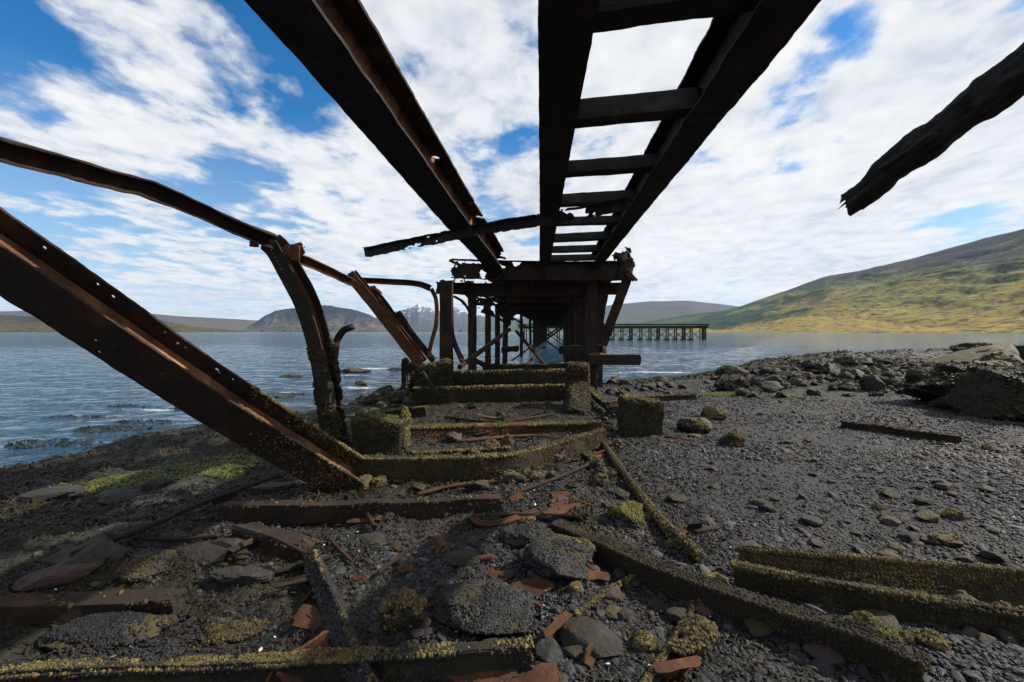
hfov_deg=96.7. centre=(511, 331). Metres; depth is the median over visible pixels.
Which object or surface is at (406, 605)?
rock
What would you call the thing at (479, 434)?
rusty scrap
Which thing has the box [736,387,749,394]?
shore rock
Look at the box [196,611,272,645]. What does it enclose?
rock
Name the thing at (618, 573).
loose stone
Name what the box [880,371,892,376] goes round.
shore rock
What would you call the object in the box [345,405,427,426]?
fallen beam
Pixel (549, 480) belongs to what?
rod
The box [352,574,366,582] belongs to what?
rust flake
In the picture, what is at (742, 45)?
sleeper track
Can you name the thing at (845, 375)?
shore rock
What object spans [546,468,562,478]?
rubble stone
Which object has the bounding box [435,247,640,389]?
ruined pier
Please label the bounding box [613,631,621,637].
cobble
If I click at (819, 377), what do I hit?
shore rock
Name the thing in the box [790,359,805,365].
shore rock
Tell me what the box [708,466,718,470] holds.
loose stone
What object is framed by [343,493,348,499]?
rusty scrap
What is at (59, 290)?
leaning girder
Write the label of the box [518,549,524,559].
cobble
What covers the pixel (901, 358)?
shore rock
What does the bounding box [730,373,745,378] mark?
shore rock
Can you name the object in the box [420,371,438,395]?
propped bar
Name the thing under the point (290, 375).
awash rock
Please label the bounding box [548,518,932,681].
fallen beam
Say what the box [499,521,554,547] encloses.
rock
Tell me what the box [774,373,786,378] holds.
shore rock
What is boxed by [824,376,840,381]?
shore rock
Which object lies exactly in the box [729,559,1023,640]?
fallen beam
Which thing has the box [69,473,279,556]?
rod
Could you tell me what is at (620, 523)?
cobble
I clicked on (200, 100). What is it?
sky
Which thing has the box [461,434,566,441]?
rod
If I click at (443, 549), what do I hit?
rusty scrap
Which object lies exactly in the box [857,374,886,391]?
shore rock
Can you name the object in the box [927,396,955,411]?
boulder
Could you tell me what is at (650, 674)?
rod
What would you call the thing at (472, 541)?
cobble
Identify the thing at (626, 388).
shore stone
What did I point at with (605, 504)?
loose stone
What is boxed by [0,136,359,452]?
collapsed frame
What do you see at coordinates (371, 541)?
rock
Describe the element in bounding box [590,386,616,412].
fallen beam
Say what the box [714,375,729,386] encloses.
shore rock
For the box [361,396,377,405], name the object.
shore stone
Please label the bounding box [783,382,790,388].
shore rock
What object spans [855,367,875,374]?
shore rock
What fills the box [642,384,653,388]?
shore stone
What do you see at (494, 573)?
rust flake
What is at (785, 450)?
loose stone
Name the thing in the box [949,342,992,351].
boulder
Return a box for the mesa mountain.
[240,305,415,331]
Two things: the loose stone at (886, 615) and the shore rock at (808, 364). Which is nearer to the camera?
the loose stone at (886, 615)
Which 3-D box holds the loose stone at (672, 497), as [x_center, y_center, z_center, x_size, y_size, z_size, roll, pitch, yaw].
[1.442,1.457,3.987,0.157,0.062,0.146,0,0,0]
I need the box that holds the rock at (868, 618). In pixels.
[842,610,904,642]
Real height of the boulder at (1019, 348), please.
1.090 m
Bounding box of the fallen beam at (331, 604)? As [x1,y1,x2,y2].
[302,549,383,681]
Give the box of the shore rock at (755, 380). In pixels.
[750,377,763,384]
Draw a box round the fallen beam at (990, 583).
[735,545,1023,605]
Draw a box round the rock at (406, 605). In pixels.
[376,586,426,630]
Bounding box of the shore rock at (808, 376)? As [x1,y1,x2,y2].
[803,374,812,380]
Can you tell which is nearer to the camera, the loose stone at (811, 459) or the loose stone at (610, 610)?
the loose stone at (610, 610)
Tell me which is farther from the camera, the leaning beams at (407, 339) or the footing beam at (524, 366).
the footing beam at (524, 366)
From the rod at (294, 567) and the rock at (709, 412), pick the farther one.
the rock at (709, 412)
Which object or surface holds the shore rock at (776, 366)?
on the beach
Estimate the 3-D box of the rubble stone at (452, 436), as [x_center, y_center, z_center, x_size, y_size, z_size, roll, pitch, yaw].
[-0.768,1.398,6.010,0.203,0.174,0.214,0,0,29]
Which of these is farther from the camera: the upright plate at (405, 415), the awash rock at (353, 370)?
the awash rock at (353, 370)
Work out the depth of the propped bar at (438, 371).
9.85 m
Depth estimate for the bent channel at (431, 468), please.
4.58 m
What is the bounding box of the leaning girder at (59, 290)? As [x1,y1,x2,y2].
[0,207,371,490]
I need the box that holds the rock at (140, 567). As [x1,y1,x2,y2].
[110,549,180,583]
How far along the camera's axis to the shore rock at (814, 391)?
10.54 m
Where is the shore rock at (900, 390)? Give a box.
[896,387,904,393]
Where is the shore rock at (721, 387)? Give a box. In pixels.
[716,381,739,390]
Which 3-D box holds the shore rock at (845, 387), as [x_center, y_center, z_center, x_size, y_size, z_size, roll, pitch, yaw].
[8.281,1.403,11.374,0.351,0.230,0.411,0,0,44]
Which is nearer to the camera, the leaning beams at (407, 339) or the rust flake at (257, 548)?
the rust flake at (257, 548)
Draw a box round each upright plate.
[400,357,408,389]
[401,406,411,450]
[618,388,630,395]
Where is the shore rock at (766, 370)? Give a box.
[758,367,781,375]
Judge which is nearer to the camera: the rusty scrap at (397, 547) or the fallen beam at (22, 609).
the fallen beam at (22, 609)
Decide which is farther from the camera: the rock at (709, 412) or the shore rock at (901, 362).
the shore rock at (901, 362)
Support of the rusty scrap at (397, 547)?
on the beach
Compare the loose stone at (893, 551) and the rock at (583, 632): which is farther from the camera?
the loose stone at (893, 551)
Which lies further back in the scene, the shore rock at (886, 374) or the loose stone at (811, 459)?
the shore rock at (886, 374)
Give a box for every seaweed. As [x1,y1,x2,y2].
[0,398,707,529]
[0,511,890,681]
[4,392,308,448]
[56,391,803,493]
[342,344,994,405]
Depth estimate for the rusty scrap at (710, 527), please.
3.33 m
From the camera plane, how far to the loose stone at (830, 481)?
4.36 m
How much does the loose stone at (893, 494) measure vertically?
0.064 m
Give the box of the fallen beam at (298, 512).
[216,494,502,525]
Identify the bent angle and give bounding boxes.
[468,508,538,526]
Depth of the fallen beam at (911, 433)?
6.38 m
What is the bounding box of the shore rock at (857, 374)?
[839,368,863,379]
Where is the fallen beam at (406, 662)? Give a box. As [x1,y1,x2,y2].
[0,635,533,681]
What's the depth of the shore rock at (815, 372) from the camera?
15.36 m
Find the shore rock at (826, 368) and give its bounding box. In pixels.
[813,361,841,374]
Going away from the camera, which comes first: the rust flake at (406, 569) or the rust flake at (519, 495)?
the rust flake at (406, 569)
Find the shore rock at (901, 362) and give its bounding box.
[893,360,907,366]
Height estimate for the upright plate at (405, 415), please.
0.615 m
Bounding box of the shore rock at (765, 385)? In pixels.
[755,380,783,391]
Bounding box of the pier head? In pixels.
[518,323,708,339]
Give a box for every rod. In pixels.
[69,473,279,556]
[105,532,219,541]
[231,523,308,554]
[274,553,332,574]
[328,538,351,562]
[353,493,377,529]
[379,516,453,573]
[416,478,529,495]
[427,602,542,608]
[444,413,553,422]
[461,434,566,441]
[510,462,589,495]
[573,574,634,616]
[601,441,705,562]
[640,599,699,681]
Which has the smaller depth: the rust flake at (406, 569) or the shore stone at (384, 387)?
the rust flake at (406, 569)
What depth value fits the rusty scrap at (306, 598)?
2.56 m
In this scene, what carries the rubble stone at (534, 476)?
on the beach
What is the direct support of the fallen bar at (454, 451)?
on the beach
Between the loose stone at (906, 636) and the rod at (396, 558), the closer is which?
the loose stone at (906, 636)
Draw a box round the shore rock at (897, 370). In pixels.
[893,369,905,372]
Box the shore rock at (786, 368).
[780,366,792,372]
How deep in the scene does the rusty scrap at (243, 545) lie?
2.94 m
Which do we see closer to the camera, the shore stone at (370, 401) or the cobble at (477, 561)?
the cobble at (477, 561)
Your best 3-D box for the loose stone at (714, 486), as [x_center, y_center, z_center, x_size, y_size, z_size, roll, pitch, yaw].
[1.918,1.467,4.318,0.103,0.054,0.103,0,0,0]
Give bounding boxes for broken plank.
[468,412,513,421]
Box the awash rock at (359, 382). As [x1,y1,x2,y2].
[354,380,366,384]
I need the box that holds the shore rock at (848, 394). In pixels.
[842,392,855,396]
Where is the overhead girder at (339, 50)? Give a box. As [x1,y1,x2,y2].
[244,0,505,273]
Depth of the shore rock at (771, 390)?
10.93 m
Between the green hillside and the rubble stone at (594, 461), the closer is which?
the rubble stone at (594, 461)
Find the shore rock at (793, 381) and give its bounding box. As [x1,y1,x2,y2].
[787,377,800,384]
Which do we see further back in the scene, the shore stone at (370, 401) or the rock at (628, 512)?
the shore stone at (370, 401)
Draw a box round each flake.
[251,545,269,552]
[292,604,324,632]
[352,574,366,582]
[397,564,413,572]
[444,669,518,681]
[487,569,508,582]
[505,663,559,681]
[508,492,523,501]
[511,575,554,597]
[541,497,593,531]
[551,491,569,496]
[583,570,609,581]
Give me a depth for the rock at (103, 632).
2.30 m
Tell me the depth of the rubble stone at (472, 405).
8.92 m
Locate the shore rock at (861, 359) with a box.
[857,357,870,361]
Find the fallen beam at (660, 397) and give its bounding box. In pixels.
[601,392,696,408]
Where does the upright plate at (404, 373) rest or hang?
attached to the rubble footing at (444, 378)
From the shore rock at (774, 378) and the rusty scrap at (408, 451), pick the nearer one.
the rusty scrap at (408, 451)
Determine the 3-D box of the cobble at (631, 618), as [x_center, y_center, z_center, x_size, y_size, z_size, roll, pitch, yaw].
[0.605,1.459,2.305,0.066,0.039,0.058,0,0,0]
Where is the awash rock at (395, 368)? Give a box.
[387,367,400,369]
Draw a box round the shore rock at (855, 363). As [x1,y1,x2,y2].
[851,361,862,366]
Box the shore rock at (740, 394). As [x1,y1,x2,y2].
[735,387,745,395]
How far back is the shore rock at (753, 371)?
15.43 m
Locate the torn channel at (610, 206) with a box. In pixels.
[363,196,629,256]
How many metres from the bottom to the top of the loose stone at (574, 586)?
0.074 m
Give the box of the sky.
[0,0,1023,319]
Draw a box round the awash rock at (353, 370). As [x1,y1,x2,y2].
[341,368,370,372]
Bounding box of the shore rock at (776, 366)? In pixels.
[770,364,782,368]
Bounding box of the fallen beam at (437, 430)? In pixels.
[410,419,601,438]
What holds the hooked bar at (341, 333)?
attached to the collapsed frame
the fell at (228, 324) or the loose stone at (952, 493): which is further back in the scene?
the fell at (228, 324)
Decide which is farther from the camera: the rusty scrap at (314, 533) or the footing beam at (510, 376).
the footing beam at (510, 376)
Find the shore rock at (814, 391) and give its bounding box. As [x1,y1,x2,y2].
[805,388,821,395]
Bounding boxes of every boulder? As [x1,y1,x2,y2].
[903,360,998,400]
[925,344,1023,364]
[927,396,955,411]
[942,362,1023,421]
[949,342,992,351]
[1013,345,1023,359]
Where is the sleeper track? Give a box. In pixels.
[538,0,820,266]
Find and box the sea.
[0,332,1023,468]
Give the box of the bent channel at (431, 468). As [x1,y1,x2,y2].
[351,428,606,483]
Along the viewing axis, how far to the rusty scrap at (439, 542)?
3.05 m
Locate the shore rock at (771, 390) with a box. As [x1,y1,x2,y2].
[767,388,778,392]
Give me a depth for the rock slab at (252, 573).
2.73 m
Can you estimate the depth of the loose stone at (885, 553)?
3.00 m
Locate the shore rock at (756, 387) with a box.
[751,385,762,391]
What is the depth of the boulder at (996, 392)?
7.74 m
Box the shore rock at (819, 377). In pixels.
[816,375,825,380]
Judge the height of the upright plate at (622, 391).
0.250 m
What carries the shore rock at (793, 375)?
on the beach
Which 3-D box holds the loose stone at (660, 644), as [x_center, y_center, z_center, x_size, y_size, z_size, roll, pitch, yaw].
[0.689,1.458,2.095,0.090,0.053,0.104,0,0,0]
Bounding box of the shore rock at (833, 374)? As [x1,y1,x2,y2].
[830,372,837,377]
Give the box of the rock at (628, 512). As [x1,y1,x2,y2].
[607,500,643,527]
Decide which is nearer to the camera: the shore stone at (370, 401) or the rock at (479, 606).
the rock at (479, 606)
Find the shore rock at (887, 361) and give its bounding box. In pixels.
[872,357,893,365]
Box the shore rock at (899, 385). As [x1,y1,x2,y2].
[889,381,903,388]
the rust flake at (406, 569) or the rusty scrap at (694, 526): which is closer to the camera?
the rust flake at (406, 569)
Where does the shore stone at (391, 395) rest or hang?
on the beach
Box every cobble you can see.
[395,557,409,565]
[410,628,423,638]
[414,617,431,629]
[424,593,432,602]
[435,579,448,586]
[456,544,464,549]
[467,537,478,546]
[469,556,479,566]
[483,637,497,640]
[498,570,514,578]
[518,517,525,523]
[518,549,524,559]
[537,514,548,520]
[589,565,601,571]
[595,609,604,616]
[602,586,620,600]
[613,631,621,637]
[615,520,623,526]
[617,606,633,620]
[625,615,638,622]
[628,523,638,528]
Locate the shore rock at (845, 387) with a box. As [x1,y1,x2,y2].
[838,384,850,390]
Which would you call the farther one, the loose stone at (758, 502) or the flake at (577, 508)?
the loose stone at (758, 502)
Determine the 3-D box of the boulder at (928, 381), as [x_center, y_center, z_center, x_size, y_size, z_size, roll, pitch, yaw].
[9.201,1.103,8.886,1.984,1.075,2.449,0,0,-23]
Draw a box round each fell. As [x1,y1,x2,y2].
[0,311,257,329]
[462,301,738,331]
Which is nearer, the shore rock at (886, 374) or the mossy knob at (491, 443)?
the mossy knob at (491, 443)
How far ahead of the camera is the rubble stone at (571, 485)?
4.29 m
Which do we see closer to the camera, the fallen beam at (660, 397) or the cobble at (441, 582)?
the cobble at (441, 582)
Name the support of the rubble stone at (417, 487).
on the beach
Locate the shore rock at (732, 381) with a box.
[722,377,739,390]
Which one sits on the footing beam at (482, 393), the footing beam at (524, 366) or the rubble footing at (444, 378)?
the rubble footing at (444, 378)
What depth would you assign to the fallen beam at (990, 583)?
2.60 m
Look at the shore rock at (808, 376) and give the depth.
13.49 m
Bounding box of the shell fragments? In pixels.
[55,475,1014,666]
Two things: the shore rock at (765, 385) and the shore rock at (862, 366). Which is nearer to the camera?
the shore rock at (765, 385)
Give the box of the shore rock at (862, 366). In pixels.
[844,365,873,371]
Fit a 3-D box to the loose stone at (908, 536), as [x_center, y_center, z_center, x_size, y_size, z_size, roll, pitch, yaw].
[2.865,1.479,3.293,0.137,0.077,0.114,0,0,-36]
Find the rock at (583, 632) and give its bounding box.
[558,615,622,658]
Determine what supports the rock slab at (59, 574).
on the beach
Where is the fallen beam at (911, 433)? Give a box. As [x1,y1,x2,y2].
[840,419,962,443]
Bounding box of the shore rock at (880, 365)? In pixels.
[874,362,887,368]
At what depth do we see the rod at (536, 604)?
2.40 m
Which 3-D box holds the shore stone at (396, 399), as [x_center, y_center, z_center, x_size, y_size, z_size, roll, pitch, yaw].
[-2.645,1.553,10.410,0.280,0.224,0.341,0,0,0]
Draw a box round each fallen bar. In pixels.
[410,445,510,455]
[664,435,693,440]
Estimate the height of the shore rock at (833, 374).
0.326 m
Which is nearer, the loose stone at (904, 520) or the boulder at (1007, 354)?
the loose stone at (904, 520)
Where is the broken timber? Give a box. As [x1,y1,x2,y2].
[837,42,1023,215]
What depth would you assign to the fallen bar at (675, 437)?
6.12 m
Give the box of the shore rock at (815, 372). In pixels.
[807,369,817,374]
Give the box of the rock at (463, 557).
[447,549,476,565]
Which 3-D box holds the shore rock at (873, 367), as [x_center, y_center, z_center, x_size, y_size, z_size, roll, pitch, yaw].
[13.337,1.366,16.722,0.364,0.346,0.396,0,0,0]
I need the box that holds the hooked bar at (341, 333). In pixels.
[333,324,354,355]
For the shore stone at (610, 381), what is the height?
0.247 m
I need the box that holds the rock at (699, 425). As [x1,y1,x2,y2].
[676,417,711,433]
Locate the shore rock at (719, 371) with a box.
[714,365,725,375]
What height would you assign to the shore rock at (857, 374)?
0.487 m
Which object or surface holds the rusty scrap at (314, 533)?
on the beach
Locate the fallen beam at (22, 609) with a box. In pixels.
[0,588,187,627]
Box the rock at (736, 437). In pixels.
[718,428,747,447]
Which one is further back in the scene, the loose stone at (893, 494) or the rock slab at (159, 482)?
the rock slab at (159, 482)
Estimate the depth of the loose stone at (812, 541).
3.12 m
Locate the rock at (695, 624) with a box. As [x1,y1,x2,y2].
[676,613,720,655]
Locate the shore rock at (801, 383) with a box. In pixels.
[795,380,807,386]
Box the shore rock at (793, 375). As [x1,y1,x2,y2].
[785,373,798,377]
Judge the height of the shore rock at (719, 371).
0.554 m
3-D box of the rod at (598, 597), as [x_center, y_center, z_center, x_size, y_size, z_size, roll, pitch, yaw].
[0.519,1.440,2.504,0.592,0.061,0.062,0,0,-44]
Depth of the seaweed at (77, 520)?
4.75 m
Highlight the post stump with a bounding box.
[563,361,590,415]
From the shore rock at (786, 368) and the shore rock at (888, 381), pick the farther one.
the shore rock at (786, 368)
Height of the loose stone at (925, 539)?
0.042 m
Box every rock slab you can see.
[11,562,104,591]
[16,486,84,502]
[43,537,134,565]
[96,488,141,503]
[135,529,188,547]
[139,476,177,489]
[174,595,204,614]
[181,538,256,565]
[209,563,277,584]
[243,482,296,493]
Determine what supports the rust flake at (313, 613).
on the beach
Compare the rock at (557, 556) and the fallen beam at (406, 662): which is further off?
the rock at (557, 556)
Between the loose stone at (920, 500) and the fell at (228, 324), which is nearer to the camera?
the loose stone at (920, 500)
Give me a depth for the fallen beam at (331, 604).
2.20 m
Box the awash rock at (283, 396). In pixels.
[274,394,293,397]
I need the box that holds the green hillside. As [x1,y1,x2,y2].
[660,229,1023,332]
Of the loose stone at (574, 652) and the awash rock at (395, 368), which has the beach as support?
the loose stone at (574, 652)
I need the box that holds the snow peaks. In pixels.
[375,304,527,331]
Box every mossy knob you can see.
[469,446,479,454]
[483,438,499,451]
[501,433,513,445]
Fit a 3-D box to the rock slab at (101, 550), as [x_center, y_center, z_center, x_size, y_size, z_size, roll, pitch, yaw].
[-2.734,1.436,2.916,0.526,0.137,0.285,0,0,15]
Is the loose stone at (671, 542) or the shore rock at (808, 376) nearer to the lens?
the loose stone at (671, 542)
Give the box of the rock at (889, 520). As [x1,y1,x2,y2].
[877,512,901,526]
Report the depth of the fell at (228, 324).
6360.83 m
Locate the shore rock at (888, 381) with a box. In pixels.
[880,378,899,385]
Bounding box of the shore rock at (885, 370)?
[881,368,895,372]
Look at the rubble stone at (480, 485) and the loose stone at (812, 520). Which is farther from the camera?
the rubble stone at (480, 485)
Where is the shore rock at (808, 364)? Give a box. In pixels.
[800,359,816,370]
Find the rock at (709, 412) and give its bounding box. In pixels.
[700,406,729,419]
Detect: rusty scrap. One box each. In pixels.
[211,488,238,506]
[224,537,257,560]
[273,572,327,588]
[301,590,311,603]
[311,530,319,537]
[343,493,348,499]
[346,516,381,523]
[391,448,425,453]
[394,544,400,549]
[433,535,446,551]
[436,546,446,553]
[474,430,492,435]
[477,554,496,560]
[489,577,502,582]
[498,512,534,516]
[540,610,571,639]
[550,436,562,440]
[580,643,596,666]
[591,438,618,449]
[594,447,614,457]
[653,655,700,679]
[678,527,687,533]
[685,522,701,533]
[692,525,719,532]
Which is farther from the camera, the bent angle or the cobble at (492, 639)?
the bent angle
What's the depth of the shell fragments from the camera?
2.25 m
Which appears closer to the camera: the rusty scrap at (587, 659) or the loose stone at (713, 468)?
the rusty scrap at (587, 659)
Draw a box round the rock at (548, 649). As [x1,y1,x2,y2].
[535,637,562,664]
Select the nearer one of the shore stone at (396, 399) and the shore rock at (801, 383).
the shore stone at (396, 399)
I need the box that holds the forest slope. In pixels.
[614,310,724,331]
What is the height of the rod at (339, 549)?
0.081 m
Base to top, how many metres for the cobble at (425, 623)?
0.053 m
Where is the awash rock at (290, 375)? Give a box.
[279,374,301,376]
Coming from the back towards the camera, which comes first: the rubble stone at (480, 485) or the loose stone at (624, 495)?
the rubble stone at (480, 485)
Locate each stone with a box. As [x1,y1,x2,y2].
[358,408,368,411]
[358,474,372,489]
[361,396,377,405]
[368,390,386,396]
[368,407,378,411]
[371,401,390,409]
[371,475,387,486]
[376,396,389,401]
[377,385,393,390]
[381,387,392,391]
[387,391,404,398]
[390,395,401,403]
[402,397,416,404]
[412,483,425,491]
[413,400,423,404]
[445,431,461,442]
[466,480,489,491]
[468,401,476,408]
[495,416,506,420]
[502,469,520,484]
[515,469,526,483]
[522,465,535,475]
[523,515,536,522]
[526,435,535,440]
[527,568,535,577]
[528,471,546,483]
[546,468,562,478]
[552,495,567,499]
[553,447,566,462]
[562,645,583,659]
[566,481,576,488]
[568,581,582,591]
[580,451,595,458]
[587,456,604,467]
[591,464,616,475]
[592,472,610,486]
[601,501,611,507]
[603,425,614,430]
[604,604,620,619]
[605,387,617,393]
[606,379,616,383]
[606,438,623,449]
[608,468,616,477]
[611,376,620,381]
[612,488,623,494]
[613,568,627,577]
[617,386,629,391]
[617,491,629,499]
[617,592,624,600]
[618,379,631,384]
[619,538,634,547]
[630,579,640,586]
[632,629,656,652]
[639,387,648,391]
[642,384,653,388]
[643,512,654,521]
[644,654,656,663]
[650,595,665,607]
[656,640,665,653]
[657,379,667,382]
[664,606,687,622]
[665,538,681,548]
[666,631,709,657]
[667,493,685,501]
[677,384,686,388]
[686,599,712,615]
[688,433,700,437]
[700,517,712,522]
[701,572,729,584]
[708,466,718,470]
[708,483,719,489]
[738,540,758,546]
[743,618,772,637]
[748,498,767,506]
[760,504,776,512]
[769,496,779,500]
[781,448,789,452]
[787,651,804,664]
[800,515,823,525]
[802,643,846,666]
[803,438,811,442]
[806,457,816,462]
[807,537,824,546]
[808,471,818,476]
[827,479,835,482]
[851,530,863,535]
[857,607,878,615]
[872,502,884,510]
[875,610,898,623]
[877,550,898,556]
[879,618,901,629]
[880,490,901,498]
[883,548,897,553]
[887,542,903,553]
[895,516,909,522]
[897,531,919,541]
[898,629,918,644]
[911,627,950,652]
[912,454,924,458]
[913,496,933,504]
[915,510,939,521]
[920,536,931,542]
[928,531,952,544]
[932,478,948,483]
[933,483,955,490]
[940,507,965,519]
[942,535,963,546]
[943,491,957,496]
[950,589,970,595]
[954,554,976,563]
[955,594,978,601]
[974,484,994,490]
[976,632,995,645]
[978,550,1009,562]
[981,443,999,450]
[989,529,999,534]
[990,626,1016,643]
[992,600,1012,606]
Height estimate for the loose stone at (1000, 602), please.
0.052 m
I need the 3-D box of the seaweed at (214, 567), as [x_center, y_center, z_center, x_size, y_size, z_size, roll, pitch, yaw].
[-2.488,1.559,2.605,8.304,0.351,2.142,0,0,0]
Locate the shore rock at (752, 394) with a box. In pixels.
[746,391,758,397]
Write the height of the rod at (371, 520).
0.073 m
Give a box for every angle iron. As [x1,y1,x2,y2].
[231,521,317,561]
[265,630,331,681]
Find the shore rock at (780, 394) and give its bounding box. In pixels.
[775,392,786,397]
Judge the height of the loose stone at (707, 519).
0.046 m
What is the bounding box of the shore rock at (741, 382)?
[725,377,749,387]
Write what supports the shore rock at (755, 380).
on the beach
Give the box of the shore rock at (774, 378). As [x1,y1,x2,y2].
[759,375,783,389]
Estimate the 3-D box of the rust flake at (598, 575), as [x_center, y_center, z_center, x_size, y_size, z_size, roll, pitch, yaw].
[0.469,1.426,2.662,0.206,0.030,0.094,0,0,0]
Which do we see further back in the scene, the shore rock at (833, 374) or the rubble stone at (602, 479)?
the shore rock at (833, 374)
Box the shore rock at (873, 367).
[869,365,879,371]
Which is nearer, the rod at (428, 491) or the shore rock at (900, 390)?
the rod at (428, 491)
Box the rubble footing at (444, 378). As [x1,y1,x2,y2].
[408,358,453,391]
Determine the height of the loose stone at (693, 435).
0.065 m
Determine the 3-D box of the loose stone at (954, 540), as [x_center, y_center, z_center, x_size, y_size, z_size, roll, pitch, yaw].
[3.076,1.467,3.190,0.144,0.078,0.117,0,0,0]
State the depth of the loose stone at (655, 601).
2.46 m
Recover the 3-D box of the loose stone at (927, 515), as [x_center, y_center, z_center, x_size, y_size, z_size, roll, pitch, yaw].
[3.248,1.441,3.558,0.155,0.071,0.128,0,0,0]
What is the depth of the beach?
4.09 m
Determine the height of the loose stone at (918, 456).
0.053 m
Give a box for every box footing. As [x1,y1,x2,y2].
[351,412,409,455]
[615,394,664,436]
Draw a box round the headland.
[0,315,246,331]
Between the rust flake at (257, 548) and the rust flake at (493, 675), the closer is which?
the rust flake at (493, 675)
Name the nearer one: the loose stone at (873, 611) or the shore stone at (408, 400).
the loose stone at (873, 611)
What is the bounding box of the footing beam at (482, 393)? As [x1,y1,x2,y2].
[411,383,565,403]
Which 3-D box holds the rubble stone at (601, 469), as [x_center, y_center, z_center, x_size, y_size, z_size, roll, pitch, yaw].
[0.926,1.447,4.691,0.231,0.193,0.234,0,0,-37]
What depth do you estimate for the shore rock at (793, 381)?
12.63 m
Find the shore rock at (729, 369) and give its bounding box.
[723,365,747,374]
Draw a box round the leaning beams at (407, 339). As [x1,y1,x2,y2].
[347,270,438,364]
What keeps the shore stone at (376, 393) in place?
on the beach
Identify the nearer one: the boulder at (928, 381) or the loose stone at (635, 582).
the loose stone at (635, 582)
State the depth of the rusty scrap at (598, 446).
5.72 m
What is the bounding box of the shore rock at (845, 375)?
[835,371,854,380]
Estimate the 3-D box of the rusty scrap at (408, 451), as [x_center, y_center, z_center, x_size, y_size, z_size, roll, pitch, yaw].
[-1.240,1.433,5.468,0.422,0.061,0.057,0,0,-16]
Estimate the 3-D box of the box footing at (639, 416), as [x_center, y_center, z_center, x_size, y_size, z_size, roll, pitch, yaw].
[1.836,1.274,6.583,0.633,0.735,0.516,0,0,0]
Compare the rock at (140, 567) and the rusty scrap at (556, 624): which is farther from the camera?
the rock at (140, 567)
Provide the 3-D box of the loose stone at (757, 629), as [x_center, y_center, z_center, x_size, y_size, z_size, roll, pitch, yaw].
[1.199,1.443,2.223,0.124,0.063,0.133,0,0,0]
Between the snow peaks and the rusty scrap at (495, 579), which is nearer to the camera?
the rusty scrap at (495, 579)
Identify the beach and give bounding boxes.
[0,350,1023,681]
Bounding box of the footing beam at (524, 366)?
[482,363,564,370]
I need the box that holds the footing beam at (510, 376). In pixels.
[452,368,564,385]
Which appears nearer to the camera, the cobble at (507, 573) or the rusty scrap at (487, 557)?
the cobble at (507, 573)
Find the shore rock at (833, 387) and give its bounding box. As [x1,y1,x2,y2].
[828,384,838,390]
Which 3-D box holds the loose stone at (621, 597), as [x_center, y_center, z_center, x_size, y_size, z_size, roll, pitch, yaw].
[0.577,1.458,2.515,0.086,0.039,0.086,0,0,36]
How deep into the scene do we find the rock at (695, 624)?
2.13 m
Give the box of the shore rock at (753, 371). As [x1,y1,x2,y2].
[749,368,758,373]
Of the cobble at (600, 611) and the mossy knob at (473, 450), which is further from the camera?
the mossy knob at (473, 450)
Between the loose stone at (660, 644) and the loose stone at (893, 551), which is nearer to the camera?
the loose stone at (660, 644)
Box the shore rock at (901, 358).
[894,357,911,361]
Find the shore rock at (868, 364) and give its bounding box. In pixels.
[863,362,876,366]
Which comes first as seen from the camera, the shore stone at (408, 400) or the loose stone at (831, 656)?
the loose stone at (831, 656)
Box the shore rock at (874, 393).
[868,391,885,395]
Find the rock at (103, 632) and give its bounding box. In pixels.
[34,610,176,652]
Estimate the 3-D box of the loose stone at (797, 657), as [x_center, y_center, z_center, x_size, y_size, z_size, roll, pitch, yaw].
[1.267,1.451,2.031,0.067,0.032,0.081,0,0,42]
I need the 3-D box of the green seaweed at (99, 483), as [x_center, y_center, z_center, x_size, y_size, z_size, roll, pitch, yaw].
[0.814,1.550,8.012,12.904,0.237,1.782,0,0,-29]
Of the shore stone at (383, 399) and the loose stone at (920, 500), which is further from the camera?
the shore stone at (383, 399)
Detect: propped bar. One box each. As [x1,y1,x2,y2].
[415,364,450,384]
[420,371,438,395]
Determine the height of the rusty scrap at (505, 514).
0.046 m
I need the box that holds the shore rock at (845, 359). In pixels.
[829,354,858,365]
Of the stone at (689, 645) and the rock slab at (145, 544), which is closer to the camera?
the stone at (689, 645)
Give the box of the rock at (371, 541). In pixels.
[359,533,386,549]
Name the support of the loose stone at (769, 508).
on the beach

